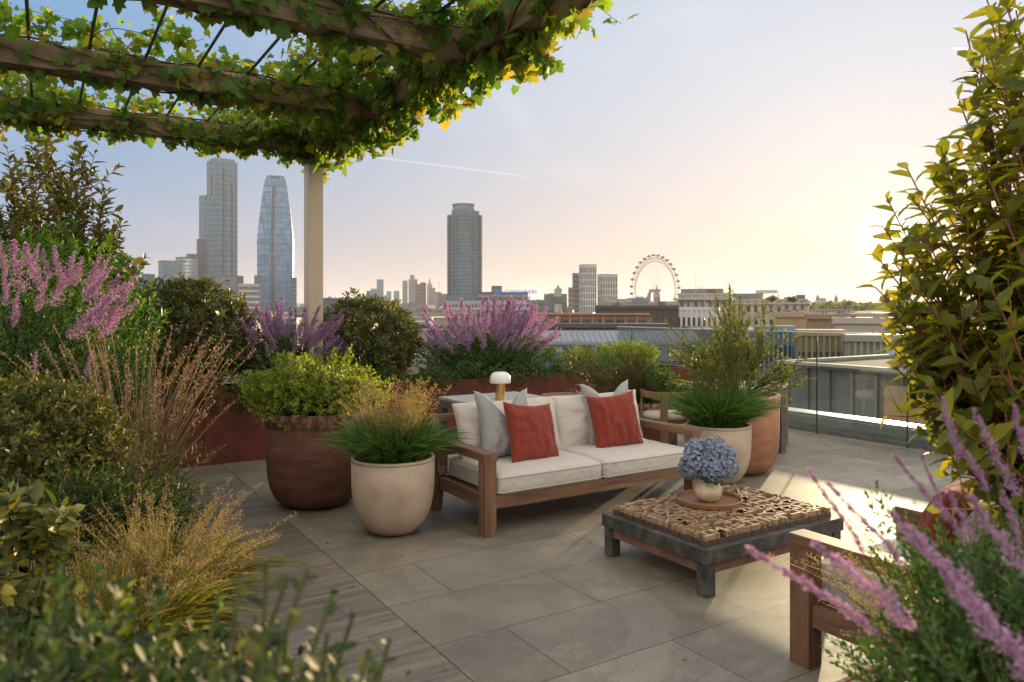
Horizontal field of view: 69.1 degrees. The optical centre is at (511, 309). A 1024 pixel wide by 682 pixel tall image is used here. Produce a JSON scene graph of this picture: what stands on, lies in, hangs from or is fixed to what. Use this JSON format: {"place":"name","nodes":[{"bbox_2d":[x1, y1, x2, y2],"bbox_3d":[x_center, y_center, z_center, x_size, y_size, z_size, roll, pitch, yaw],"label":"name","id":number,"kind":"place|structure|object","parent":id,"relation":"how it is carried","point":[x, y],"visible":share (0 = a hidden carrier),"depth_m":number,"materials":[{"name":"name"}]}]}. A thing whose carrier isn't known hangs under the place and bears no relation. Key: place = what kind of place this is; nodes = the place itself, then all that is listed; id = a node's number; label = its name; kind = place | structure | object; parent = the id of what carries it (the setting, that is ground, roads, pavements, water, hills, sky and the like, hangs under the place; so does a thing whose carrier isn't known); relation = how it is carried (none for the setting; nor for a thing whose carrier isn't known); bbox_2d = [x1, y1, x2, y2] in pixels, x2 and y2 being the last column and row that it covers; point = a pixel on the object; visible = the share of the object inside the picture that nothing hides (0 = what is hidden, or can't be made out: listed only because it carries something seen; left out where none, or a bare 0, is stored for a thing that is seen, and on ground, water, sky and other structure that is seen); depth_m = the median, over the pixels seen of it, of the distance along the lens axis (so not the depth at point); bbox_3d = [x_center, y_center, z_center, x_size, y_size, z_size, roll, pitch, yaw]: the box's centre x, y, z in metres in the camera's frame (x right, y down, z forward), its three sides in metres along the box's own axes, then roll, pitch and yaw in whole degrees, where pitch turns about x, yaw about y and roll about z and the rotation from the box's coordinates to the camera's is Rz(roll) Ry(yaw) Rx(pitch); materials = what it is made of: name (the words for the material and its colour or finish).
{"place":"outdoors","nodes":[
{"label":"outdoors","id":0,"kind":"place"},
{"bbox_2d":[0,321,256,500],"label":"stalk grass","id":1,"kind":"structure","parent":0,"point":[154,416],"depth_m":4.49,"materials":[{"name":"plant"}]},
{"bbox_2d":[0,472,327,681],"bbox_3d":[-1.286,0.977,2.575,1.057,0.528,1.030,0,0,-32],"label":"plume grass","id":2,"kind":"object","parent":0,"point":[188,599],"depth_m":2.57,"materials":[{"name":"plant"}]},
{"bbox_2d":[197,239,206,298],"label":"building","id":3,"kind":"structure","parent":0,"point":[202,248],"depth_m":871.41,"materials":[{"name":"concrete"}]},
{"bbox_2d":[292,278,296,312],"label":"city block","id":4,"kind":"structure","parent":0,"point":[294,293],"depth_m":640.38,"materials":[{"name":"concrete"}]},
{"bbox_2d":[162,464,471,681],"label":"plank path","id":5,"kind":"structure","parent":0,"point":[376,621],"depth_m":4.06,"materials":[{"name":"grey wood"}]},
{"bbox_2d":[0,505,252,681],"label":"planter","id":6,"kind":"object","parent":5,"relation":"on","point":[249,657],"depth_m":2.71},
{"bbox_2d":[0,478,91,681],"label":"broadleaf plant","id":7,"kind":"object","parent":6,"relation":"on","point":[32,533],"visible":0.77,"depth_m":2.24,"materials":[{"name":"green plant"}]},
{"bbox_2d":[0,130,151,360],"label":"tall laurel","id":8,"kind":"object","parent":6,"relation":"on","point":[68,204],"visible":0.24,"depth_m":6.25,"materials":[{"name":"green plant"}]},
{"bbox_2d":[0,361,153,502],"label":"rounded bush","id":9,"kind":"object","parent":6,"relation":"on","point":[72,437],"visible":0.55,"depth_m":3.64,"materials":[{"name":"green plant"}]},
{"bbox_2d":[0,239,166,467],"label":"astilbe","id":10,"kind":"object","parent":6,"relation":"on","point":[44,330],"visible":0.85,"depth_m":4.74,"materials":[{"name":"pink plant"}]},
{"bbox_2d":[0,215,170,425],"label":"bright bush","id":11,"kind":"object","parent":6,"relation":"on","point":[58,243],"visible":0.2,"depth_m":5.80,"materials":[{"name":"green plant"}]},
{"bbox_2d":[0,454,217,615],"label":"dark ground shrub","id":12,"kind":"object","parent":6,"relation":"on","point":[87,498],"visible":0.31,"depth_m":3.21,"materials":[{"name":"green plant"}]},
{"bbox_2d":[107,402,225,517],"bbox_3d":[-1.744,0.854,3.705,0.702,0.780,0.513,0,0,-8],"label":"rosemary","id":13,"kind":"object","parent":6,"relation":"on","point":[144,453],"visible":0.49,"depth_m":3.72,"materials":[{"name":"green plant"}]},
{"bbox_2d":[0,562,410,681],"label":"hedge","id":14,"kind":"object","parent":6,"relation":"on","point":[58,660],"visible":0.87,"depth_m":0.86,"materials":[{"name":"green plant"}]},
{"bbox_2d":[191,564,397,681],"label":"shrub","id":15,"kind":"object","parent":6,"relation":"on","point":[262,644],"visible":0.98,"depth_m":0.74,"materials":[{"name":"green plant"}]},
{"bbox_2d":[110,378,411,468],"bbox_3d":[-3.978,1.235,7.729,5.920,0.730,1.082,0,0,-32],"label":"planter","id":16,"kind":"object","parent":5,"relation":"on","point":[243,438],"visible":0.23,"depth_m":7.72,"materials":[{"name":"metal"}]},
{"bbox_2d":[122,271,264,394],"bbox_3d":[-3.537,0.304,7.989,1.678,1.424,1.230,0,0,-32],"label":"clipped shrub","id":17,"kind":"object","parent":16,"relation":"in","point":[190,293],"visible":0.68,"depth_m":7.79,"materials":[{"name":"green plant"}]},
{"bbox_2d":[112,369,278,416],"bbox_3d":[-3.834,0.874,7.367,3.938,0.543,0.631,0,0,-32],"label":"ground cover","id":18,"kind":"object","parent":16,"relation":"in","point":[225,388],"visible":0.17,"depth_m":7.63,"materials":[{"name":"green plant"}]},
{"bbox_2d":[218,294,360,383],"bbox_3d":[-2.482,0.418,8.462,1.756,1.199,1.094,0,0,-32],"label":"astilbe","id":19,"kind":"object","parent":16,"relation":"on","point":[280,332],"visible":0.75,"depth_m":8.25,"materials":[{"name":"purple plant"}]},
{"bbox_2d":[0,0,596,366],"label":"pergola","id":20,"kind":"object","parent":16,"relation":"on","point":[313,236],"visible":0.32,"depth_m":5.62,"materials":[{"name":"brown wood"}]},
{"bbox_2d":[0,0,639,184],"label":"climbing vine","id":21,"kind":"object","parent":20,"relation":"on","point":[526,57],"visible":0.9,"depth_m":5.91,"materials":[{"name":"green plant"}]},
{"bbox_2d":[301,287,424,379],"bbox_3d":[-1.813,0.375,9.115,1.611,1.282,1.167,0,0,-32],"label":"clipped shrub","id":22,"kind":"object","parent":16,"relation":"in","point":[378,345],"visible":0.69,"depth_m":8.85,"materials":[{"name":"green plant"}]},
{"bbox_2d":[377,279,383,300],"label":"tower","id":23,"kind":"structure","parent":0,"point":[380,287],"depth_m":1501.04,"materials":[{"name":"grey glass"}]},
{"bbox_2d":[402,280,407,303],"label":"tower","id":24,"kind":"structure","parent":0,"point":[404,291],"depth_m":1801.09,"materials":[{"name":"grey concrete"}]},
{"bbox_2d":[408,279,416,302],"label":"tower","id":25,"kind":"structure","parent":0,"point":[411,289],"depth_m":1860.77,"materials":[{"name":"grey concrete"}]},
{"bbox_2d":[447,203,481,294],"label":"round tower","id":26,"kind":"structure","parent":0,"point":[464,248],"depth_m":624.51,"materials":[{"name":"glass"}]},
{"bbox_2d":[0,0,1023,305],"label":"sky","id":27,"kind":"structure","parent":0,"point":[751,146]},
{"bbox_2d":[530,299,543,312],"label":"city block","id":28,"kind":"structure","parent":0,"point":[539,303],"depth_m":459.91,"materials":[{"name":"grey concrete"}]},
{"bbox_2d":[507,330,617,366],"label":"zinc roof building","id":29,"kind":"structure","parent":0,"point":[584,338],"depth_m":50.58,"materials":[{"name":"metal"}]},
{"bbox_2d":[572,273,578,311],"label":"white tower","id":30,"kind":"structure","parent":0,"point":[575,292],"depth_m":545.57,"materials":[{"name":"grey concrete"}]},
{"bbox_2d":[513,302,650,322],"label":"glazed brick building","id":31,"kind":"structure","parent":0,"point":[578,317],"depth_m":84.00,"materials":[{"name":"brick"}]},
{"bbox_2d":[510,317,667,330],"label":"dark flat roof","id":32,"kind":"structure","parent":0,"point":[596,326],"depth_m":72.27,"materials":[{"name":"grey concrete"}]},
{"bbox_2d":[597,274,617,305],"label":"white tower","id":33,"kind":"structure","parent":0,"point":[607,286],"depth_m":542.40,"materials":[{"name":"white concrete"}]},
{"bbox_2d":[222,424,993,681],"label":"terrace floor","id":34,"kind":"structure","parent":0,"point":[457,591],"depth_m":4.35,"materials":[{"name":"grey tile"}]},
{"bbox_2d":[265,407,365,508],"bbox_3d":[-1.619,1.215,6.150,0.808,0.770,0.808,0,0,-32],"label":"plant pot","id":35,"kind":"object","parent":34,"relation":"on","point":[302,473],"visible":0.65,"depth_m":5.80,"materials":[{"name":"ceramic"}]},
{"bbox_2d":[224,343,397,430],"bbox_3d":[-1.639,0.653,6.134,1.286,0.728,1.231,0,0,-32],"label":"shrub","id":36,"kind":"object","parent":35,"relation":"in","point":[299,385],"visible":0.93,"depth_m":5.86,"materials":[{"name":"green plant"}]},
{"bbox_2d":[351,452,434,535],"bbox_3d":[-0.857,1.329,5.360,0.598,0.543,0.598,0,0,-32],"label":"plant pot","id":37,"kind":"object","parent":34,"relation":"on","point":[392,499],"visible":0.85,"depth_m":5.12,"materials":[{"name":"ceramic"}]},
{"bbox_2d":[310,375,476,463],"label":"pot grass","id":38,"kind":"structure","parent":37,"relation":"in","point":[373,438],"depth_m":5.21,"materials":[{"name":"plant"}]},
{"bbox_2d":[439,391,544,473],"bbox_3d":[-0.112,1.225,7.130,0.880,0.750,0.856,0,0,-32],"label":"dining table","id":39,"kind":"object","parent":34,"relation":"on","point":[445,403],"visible":0.3,"depth_m":7.21,"materials":[{"name":"stone"}]},
{"bbox_2d":[490,372,510,399],"bbox_3d":[-0.111,0.719,7.020,0.197,0.262,0.197,0,0,-32],"label":"table lamp","id":40,"kind":"object","parent":39,"relation":"on","point":[499,380],"visible":1,"depth_m":6.97,"materials":[{"name":"gold metal"}]},
{"bbox_2d":[398,364,688,437],"bbox_3d":[0.464,1.235,10.531,4.576,0.730,1.082,0,0,-32],"label":"planter","id":41,"kind":"object","parent":34,"relation":"on","point":[561,382],"visible":0.14,"depth_m":9.64,"materials":[{"name":"metal"}]},
{"bbox_2d":[406,294,565,380],"bbox_3d":[-0.270,0.403,9.933,2.624,1.230,1.185,0,0,-32],"label":"astilbe","id":42,"kind":"object","parent":41,"relation":"in","point":[499,349],"visible":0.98,"depth_m":9.68,"materials":[{"name":"purple plant"}]},
{"bbox_2d":[350,349,625,394],"bbox_3d":[-0.323,0.831,9.592,4.474,0.548,0.615,0,0,-32],"label":"ground cover","id":43,"kind":"object","parent":41,"relation":"in","point":[555,367],"visible":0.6,"depth_m":9.44,"materials":[{"name":"green plant"}]},
{"bbox_2d":[556,340,607,372],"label":"yellow bush","id":44,"kind":"object","parent":41,"relation":"in","point":[573,351],"visible":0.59,"depth_m":10.75,"materials":[{"name":"green plant"}]},
{"bbox_2d":[590,336,660,369],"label":"yellow bush","id":45,"kind":"object","parent":41,"relation":"in","point":[653,354],"visible":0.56,"depth_m":11.16,"materials":[{"name":"green plant"}]},
{"bbox_2d":[428,389,700,537],"bbox_3d":[0.460,1.170,6.153,2.127,0.860,0.963,0,0,-32],"label":"sofa","id":46,"kind":"object","parent":34,"relation":"on","point":[488,483],"visible":0.64,"depth_m":5.82,"materials":[{"name":"beige fabric"}]},
{"bbox_2d":[473,388,527,456],"bbox_3d":[-0.053,0.911,5.909,0.540,0.559,0.201,2,-16,-38],"label":"cushion","id":47,"kind":"object","parent":46,"relation":"on","point":[493,428],"visible":0.49,"depth_m":5.77,"materials":[{"name":"grey fabric"}]},
{"bbox_2d":[502,401,558,462],"bbox_3d":[0.157,0.964,5.827,0.500,0.490,0.207,8,-26,-39],"label":"cushion","id":48,"kind":"object","parent":46,"relation":"on","point":[531,431],"visible":0.97,"depth_m":5.73,"materials":[{"name":"red fabric"}]},
{"bbox_2d":[580,380,628,444],"bbox_3d":[0.851,0.908,6.514,0.540,0.559,0.194,-1,-12,-31],"label":"cushion","id":49,"kind":"object","parent":46,"relation":"on","point":[622,387],"visible":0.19,"depth_m":6.41,"materials":[{"name":"grey fabric"}]},
{"bbox_2d":[585,390,642,447],"bbox_3d":[0.884,0.953,6.359,0.500,0.490,0.209,-4,-14,-27],"label":"cushion","id":50,"kind":"object","parent":46,"relation":"on","point":[614,420],"visible":0.98,"depth_m":6.28,"materials":[{"name":"red fabric"}]},
{"bbox_2d":[637,403,675,443],"bbox_3d":[1.544,1.323,8.550,0.662,0.554,0.662,0,0,-32],"label":"plant pot","id":51,"kind":"object","parent":34,"relation":"on","point":[651,434],"visible":0.16,"depth_m":8.23,"materials":[{"name":"ceramic"}]},
{"bbox_2d":[559,344,659,407],"bbox_3d":[1.155,0.755,8.278,1.248,0.737,0.669,0,0,-16],"label":"twiggy bush","id":52,"kind":"object","parent":51,"relation":"in","point":[619,375],"visible":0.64,"depth_m":8.26,"materials":[{"name":"green plant"}]},
{"bbox_2d":[620,356,685,408],"bbox_3d":[1.599,0.893,8.510,0.741,0.727,0.785,0,0,-32],"label":"shrub","id":53,"kind":"object","parent":51,"relation":"in","point":[658,380],"visible":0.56,"depth_m":8.31,"materials":[{"name":"green plant"}]},
{"bbox_2d":[640,387,691,443],"bbox_3d":[1.686,1.240,8.134,0.563,0.720,0.589,0,0,-32],"label":"dining chair","id":54,"kind":"object","parent":34,"relation":"on","point":[660,415],"visible":0.52,"depth_m":7.90,"materials":[{"name":"brown wood"}]},
{"bbox_2d":[685,420,751,484],"bbox_3d":[1.906,1.329,6.880,0.598,0.543,0.598,0,0,-32],"label":"plant pot","id":55,"kind":"object","parent":34,"relation":"on","point":[738,440],"visible":0.47,"depth_m":6.63,"materials":[{"name":"ceramic"}]},
{"bbox_2d":[649,320,787,427],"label":"pot grass","id":56,"kind":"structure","parent":55,"relation":"in","point":[711,409],"depth_m":6.72,"materials":[{"name":"green plant"}]},
{"bbox_2d":[602,483,843,598],"bbox_3d":[1.355,1.434,4.804,1.245,0.331,0.906,0,0,-32],"label":"coffee table","id":57,"kind":"object","parent":34,"relation":"on","point":[706,545],"visible":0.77,"depth_m":4.51,"materials":[{"name":"wood"}]},
{"bbox_2d":[675,489,742,509],"bbox_3d":[1.302,1.258,4.920,0.436,0.033,0.436,0,0,-32],"label":"tray","id":58,"kind":"object","parent":57,"relation":"on","point":[725,501],"visible":0.84,"depth_m":4.88,"materials":[{"name":"brown wood"}]},
{"bbox_2d":[694,474,722,501],"bbox_3d":[1.304,1.187,4.933,0.184,0.162,0.184,0,0,-32],"label":"vase","id":59,"kind":"object","parent":58,"relation":"on","point":[708,492],"visible":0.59,"depth_m":4.87,"materials":[{"name":"ceramic"}]},
{"bbox_2d":[677,436,739,485],"bbox_3d":[1.307,1.036,4.953,0.411,0.386,0.345,0,0,-32],"label":"hydrangea bouquet","id":60,"kind":"object","parent":59,"relation":"in","point":[694,464],"visible":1,"depth_m":4.89,"materials":[{"name":"blue plant"}]},
{"bbox_2d":[671,381,785,452],"bbox_3d":[2.432,1.225,8.440,0.920,0.750,0.916,0,0,-32],"label":"dining table","id":61,"kind":"object","parent":34,"relation":"on","point":[782,444],"visible":0.14,"depth_m":8.27,"materials":[{"name":"metal"}]},
{"bbox_2d":[696,389,779,474],"bbox_3d":[2.238,1.215,7.380,0.808,0.770,0.808,0,0,-32],"label":"plant pot","id":62,"kind":"object","parent":34,"relation":"on","point":[765,441],"visible":0.24,"depth_m":7.04,"materials":[{"name":"ceramic"}]},
{"bbox_2d":[655,282,816,399],"bbox_3d":[2.121,0.337,7.354,1.551,1.217,0.944,0,0,-32],"label":"airy shrub","id":63,"kind":"object","parent":62,"relation":"in","point":[736,320],"visible":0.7,"depth_m":7.32,"materials":[{"name":"green plant"}]},
{"bbox_2d":[746,381,788,443],"bbox_3d":[3.009,1.240,8.899,0.563,0.720,0.589,0,0,-32],"label":"dining chair","id":64,"kind":"object","parent":34,"relation":"on","point":[787,385],"visible":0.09,"depth_m":8.81,"materials":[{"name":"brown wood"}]},
{"bbox_2d":[617,326,927,450],"bbox_3d":[4.775,0.944,8.216,0.023,1.312,11.046,0,0,-32],"label":"glass balustrade","id":65,"kind":"object","parent":34,"relation":"on","point":[656,336],"visible":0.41,"depth_m":11.69,"materials":[{"name":"glass"}]},
{"bbox_2d":[788,407,955,455],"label":"parapet","id":66,"kind":"structure","parent":34,"relation":"on","point":[891,432],"depth_m":9.16,"materials":[{"name":"concrete"}]},
{"bbox_2d":[788,502,1016,669],"bbox_3d":[1.907,1.178,3.240,0.952,0.843,0.963,0,0,-32],"label":"armchair","id":67,"kind":"object","parent":34,"relation":"on","point":[812,617],"visible":0.16,"depth_m":3.30,"materials":[{"name":"brown wood"}]},
{"bbox_2d":[910,477,986,592],"bbox_3d":[1.851,0.950,3.151,0.500,0.500,0.226,0,17,-45],"label":"cushion","id":68,"kind":"object","parent":67,"relation":"on","point":[955,488],"visible":0.22,"depth_m":2.98,"materials":[{"name":"red fabric"}]},
{"bbox_2d":[836,601,1022,681],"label":"planter","id":69,"kind":"object","parent":34,"relation":"on","point":[847,679],"depth_m":1.99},
{"bbox_2d":[745,395,1023,681],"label":"astilbe","id":70,"kind":"object","parent":69,"relation":"on","point":[994,652],"visible":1,"depth_m":1.27,"materials":[{"name":"purple plant"}]},
{"bbox_2d":[855,0,1023,545],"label":"tall shrub","id":71,"kind":"object","parent":69,"relation":"on","point":[962,363],"visible":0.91,"depth_m":2.43,"materials":[{"name":"green plant"}]},
{"bbox_2d":[773,309,810,328],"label":"tan rooftop block","id":72,"kind":"structure","parent":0,"point":[797,319],"depth_m":62.11,"materials":[{"name":"concrete"}]},
{"bbox_2d":[809,298,951,313],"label":"distant trees","id":73,"kind":"object","parent":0,"point":[855,306],"visible":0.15,"depth_m":439.21,"materials":[{"name":"green plant"}]},
{"bbox_2d":[768,516,995,680],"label":"plume grass","id":74,"kind":"object","parent":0,"point":[861,597],"depth_m":2.13,"materials":[{"name":"plant"}]},
{"bbox_3d":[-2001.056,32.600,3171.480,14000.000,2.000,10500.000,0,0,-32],"label":"city ground","id":75,"kind":"structure","parent":0,"visible":0},
{"bbox_2d":[158,260,177,304],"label":"glass office","id":76,"kind":"structure","parent":75,"relation":"on","point":[168,268],"depth_m":803.53,"materials":[{"name":"grey glass"}]},
{"bbox_2d":[175,257,197,309],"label":"glass office","id":77,"kind":"structure","parent":75,"relation":"on","point":[188,266],"depth_m":824.26,"materials":[{"name":"grey glass"}]},
{"bbox_2d":[199,195,215,277],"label":"skyscraper","id":78,"kind":"structure","parent":75,"relation":"on","point":[207,217],"depth_m":892.53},
{"bbox_2d":[207,157,237,276],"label":"skyscraper","id":79,"kind":"structure","parent":75,"relation":"on","point":[222,180],"depth_m":908.77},
{"bbox_2d":[209,276,236,307],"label":"tower podium","id":80,"kind":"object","parent":75,"relation":"on","point":[232,282],"visible":0.23,"depth_m":858.20,"materials":[{"name":"grey concrete"}]},
{"bbox_2d":[238,284,259,312],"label":"city block","id":81,"kind":"structure","parent":75,"relation":"on","point":[253,293],"depth_m":561.79,"materials":[{"name":"white concrete"}]},
{"bbox_2d":[257,175,293,311],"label":"curved tower","id":82,"kind":"structure","parent":75,"relation":"on","point":[275,253],"depth_m":770.38,"materials":[{"name":"blue glass"}]},
{"bbox_2d":[323,293,338,310],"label":"city block","id":83,"kind":"structure","parent":75,"relation":"on","point":[329,300],"depth_m":420.66,"materials":[{"name":"stone"}]},
{"bbox_2d":[263,303,567,316],"bbox_3d":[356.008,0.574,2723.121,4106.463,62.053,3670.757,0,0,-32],"label":"distant city","id":84,"kind":"object","parent":75,"relation":"on","point":[413,306],"visible":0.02,"depth_m":1001.47},
{"bbox_2d":[415,284,423,304],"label":"tower","id":85,"kind":"structure","parent":75,"relation":"on","point":[419,293],"depth_m":1311.39,"materials":[{"name":"grey brick"}]},
{"bbox_2d":[446,295,477,300],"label":"tower podium","id":86,"kind":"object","parent":75,"relation":"on","point":[464,297],"visible":0.21,"depth_m":589.37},
{"bbox_2d":[445,301,529,311],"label":"white offices","id":87,"kind":"structure","parent":75,"relation":"on","point":[475,305],"depth_m":522.13,"materials":[{"name":"white concrete"}]},
{"bbox_2d":[478,292,528,300],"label":"building","id":88,"kind":"structure","parent":75,"relation":"on","point":[505,296],"depth_m":561.06,"materials":[{"name":"stone"}]},
{"bbox_2d":[544,293,566,312],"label":"deco block","id":89,"kind":"structure","parent":75,"relation":"on","point":[549,298],"depth_m":439.99,"materials":[{"name":"grey concrete"}]},
{"bbox_2d":[554,285,561,312],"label":"deco tower","id":90,"kind":"structure","parent":75,"relation":"on","point":[557,295],"depth_m":431.99,"materials":[{"name":"stone"}]},
{"bbox_2d":[136,310,985,386],"bbox_3d":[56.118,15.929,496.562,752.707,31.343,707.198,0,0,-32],"label":"rooftops","id":91,"kind":"object","parent":75,"relation":"on","point":[438,317],"visible":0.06,"depth_m":107.34,"materials":[{"name":"grey"}]},
{"bbox_2d":[579,264,596,311],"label":"white tower","id":92,"kind":"structure","parent":75,"relation":"on","point":[587,287],"depth_m":521.88,"materials":[{"name":"white concrete"}]},
{"bbox_2d":[603,297,630,305],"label":"white block","id":93,"kind":"structure","parent":75,"relation":"on","point":[609,302],"depth_m":400.66,"materials":[{"name":"concrete"}]},
{"bbox_2d":[595,293,678,327],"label":"dark plant block","id":94,"kind":"structure","parent":75,"relation":"on","point":[660,311],"depth_m":104.61,"materials":[{"name":"brick"}]},
{"bbox_2d":[627,296,648,305],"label":"white block","id":95,"kind":"structure","parent":75,"relation":"on","point":[640,301],"depth_m":430.47,"materials":[{"name":"grey concrete"}]},
{"bbox_2d":[629,254,680,300],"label":"observation wheel","id":96,"kind":"object","parent":75,"relation":"on","point":[650,290],"visible":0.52,"depth_m":1298.74,"materials":[{"name":"white metal"}]},
{"bbox_2d":[678,302,719,326],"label":"white house","id":97,"kind":"structure","parent":75,"relation":"on","point":[692,316],"depth_m":112.21,"materials":[{"name":"paint"}]},
{"bbox_2d":[673,275,736,325],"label":"stone building","id":98,"kind":"structure","parent":75,"relation":"on","point":[695,297],"depth_m":150.95,"materials":[{"name":"beige stone"}]},
{"bbox_2d":[732,290,811,325],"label":"stone building","id":99,"kind":"structure","parent":75,"relation":"on","point":[800,302],"depth_m":166.59,"materials":[{"name":"beige stone"}]},
{"bbox_2d":[754,325,795,381],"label":"rooftop box","id":100,"kind":"object","parent":75,"relation":"on","point":[786,349],"visible":0.19,"depth_m":40.03,"materials":[{"name":"grey metal"}]},
{"bbox_2d":[794,329,845,358],"bbox_3d":[15.132,16.291,36.594,2.209,30.618,1.272,0,0,14],"label":"rooftop box","id":101,"kind":"object","parent":75,"relation":"on","point":[830,344],"visible":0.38,"depth_m":36.10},
{"bbox_2d":[805,303,856,328],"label":"tan rooftop block","id":102,"kind":"structure","parent":75,"relation":"on","point":[818,321],"depth_m":58.31,"materials":[{"name":"stone"}]},
{"bbox_2d":[775,350,952,455],"bbox_3d":[21.032,15.841,14.997,29.620,31.518,29.120,0,0,-32],"label":"neighbour rooftop","id":103,"kind":"object","parent":75,"relation":"on","point":[851,385],"visible":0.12,"depth_m":17.19,"materials":[{"name":"stone"}]},
{"bbox_2d":[884,385,924,424],"bbox_3d":[8.645,2.175,15.505,0.070,1.050,1.800,0,0,-32],"label":"louvre door","id":104,"kind":"structure","parent":103,"relation":"in","point":[897,392],"depth_m":16.01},
{"bbox_2d":[831,307,903,331],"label":"pale rooftop block","id":105,"kind":"structure","parent":75,"relation":"on","point":[855,323],"depth_m":50.45,"materials":[{"name":"concrete"}]},
{"bbox_2d":[842,334,897,355],"bbox_3d":[16.630,16.384,34.596,2.215,30.432,1.276,0,0,18],"label":"rooftop box","id":106,"kind":"object","parent":75,"relation":"on","point":[860,344],"visible":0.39,"depth_m":34.16,"materials":[{"name":"stone"}]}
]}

